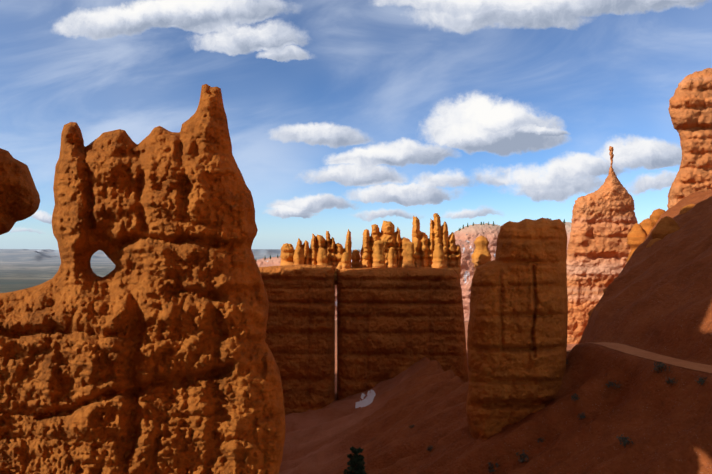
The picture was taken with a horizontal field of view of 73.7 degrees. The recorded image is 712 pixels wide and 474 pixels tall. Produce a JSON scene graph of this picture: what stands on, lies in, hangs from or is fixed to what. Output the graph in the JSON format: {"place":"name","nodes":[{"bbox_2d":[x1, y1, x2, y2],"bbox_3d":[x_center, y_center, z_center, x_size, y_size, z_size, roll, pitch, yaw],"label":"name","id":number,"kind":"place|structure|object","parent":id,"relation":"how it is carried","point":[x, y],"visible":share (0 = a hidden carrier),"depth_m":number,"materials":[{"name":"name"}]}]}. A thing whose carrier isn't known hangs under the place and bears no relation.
{"place":"outdoors","nodes":[
{"label":"outdoors","id":0,"kind":"place"},
{"bbox_2d":[0,189,711,473],"bbox_3d":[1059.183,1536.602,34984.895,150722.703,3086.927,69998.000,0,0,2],"label":"ground","id":1,"kind":"structure","parent":0,"point":[656,297],"depth_m":27.35,"materials":[{"name":"brown soil"}]},
{"bbox_2d":[0,148,39,234],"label":"rock formation","id":2,"kind":"object","parent":1,"relation":"on","point":[19,197],"visible":1,"depth_m":11.48,"materials":[{"name":"orange stone"}]},
{"bbox_2d":[0,84,285,473],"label":"rock formation","id":3,"kind":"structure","parent":1,"relation":"on","point":[151,353],"depth_m":8.23,"materials":[{"name":"orange stone"}]},
{"bbox_2d":[259,264,334,414],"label":"canyon wall","id":4,"kind":"structure","parent":1,"relation":"on","point":[300,336],"depth_m":68.14,"materials":[{"name":"orange stone"}]},
{"bbox_2d":[280,229,351,284],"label":"hoodoos","id":5,"kind":"structure","parent":4,"relation":"on","point":[334,252],"depth_m":73.86,"materials":[{"name":"orange stone"}]},
{"bbox_2d":[343,446,366,473],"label":"conifer tree","id":6,"kind":"object","parent":1,"relation":"on","point":[357,459],"depth_m":28.55,"materials":[{"name":"plant"}]},
{"bbox_2d":[355,389,375,407],"bbox_3d":[1.332,22.165,64.108,2.515,1.641,5.806,0,0,14],"label":"snow patch","id":7,"kind":"object","parent":1,"relation":"on","point":[368,399],"visible":0.92,"depth_m":63.67,"materials":[{"name":"white snow"}]},
{"bbox_2d":[337,267,468,399],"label":"canyon wall","id":8,"kind":"structure","parent":1,"relation":"on","point":[392,322],"depth_m":68.59,"materials":[{"name":"orange stone"}]},
{"bbox_2d":[293,240,445,269],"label":"hoodoos","id":9,"kind":"structure","parent":8,"relation":"on","point":[438,260],"depth_m":72.16,"materials":[{"name":"orange stone"}]},
{"bbox_2d":[360,213,460,280],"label":"hoodoos","id":10,"kind":"structure","parent":8,"relation":"on","point":[390,237],"depth_m":74.47,"materials":[{"name":"orange stone"}]},
{"bbox_2d":[471,235,491,283],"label":"hoodoo","id":11,"kind":"object","parent":1,"relation":"on","point":[481,254],"visible":0.15,"depth_m":83.21,"materials":[{"name":"orange stone"}]},
{"bbox_2d":[466,218,567,439],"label":"rock pillar","id":12,"kind":"structure","parent":1,"relation":"on","point":[517,337],"depth_m":26.16,"materials":[{"name":"orange stone"}]},
{"bbox_2d":[409,360,706,472],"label":"slope shrubs","id":13,"kind":"object","parent":1,"relation":"on","point":[625,440],"depth_m":23.17,"materials":[{"name":"plant"}]},
{"bbox_2d":[566,146,637,343],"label":"rock spire","id":14,"kind":"object","parent":1,"relation":"on","point":[604,219],"visible":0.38,"depth_m":105.51,"materials":[{"name":"orange stone"}]},
{"bbox_2d":[567,342,711,372],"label":"trail","id":15,"kind":"object","parent":1,"relation":"on","point":[659,357],"visible":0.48,"depth_m":23.31,"materials":[{"name":"brown soil"}]},
{"bbox_2d":[588,204,694,320],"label":"slope hoodoos","id":16,"kind":"object","parent":1,"relation":"on","point":[639,232],"visible":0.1,"depth_m":72.12,"materials":[{"name":"orange stone"}]},
{"bbox_2d":[667,68,711,208],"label":"hoodoo","id":17,"kind":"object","parent":1,"relation":"on","point":[690,107],"depth_m":62.02,"materials":[{"name":"orange stone"}]},
{"bbox_2d":[0,0,711,249],"label":"sky","id":18,"kind":"structure","parent":0,"point":[342,115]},
{"bbox_2d":[256,222,570,320],"bbox_3d":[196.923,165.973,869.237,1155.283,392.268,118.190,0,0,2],"label":"ridge","id":19,"kind":"structure","parent":0,"point":[465,237],"depth_m":842.50,"materials":[{"name":"stone"}]},
{"bbox_2d":[255,218,564,261],"bbox_3d":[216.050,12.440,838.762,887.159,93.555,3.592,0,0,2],"label":"distant pines","id":20,"kind":"object","parent":19,"relation":"on","point":[459,230],"visible":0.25,"depth_m":838.38,"materials":[{"name":"green plant"}]}
]}

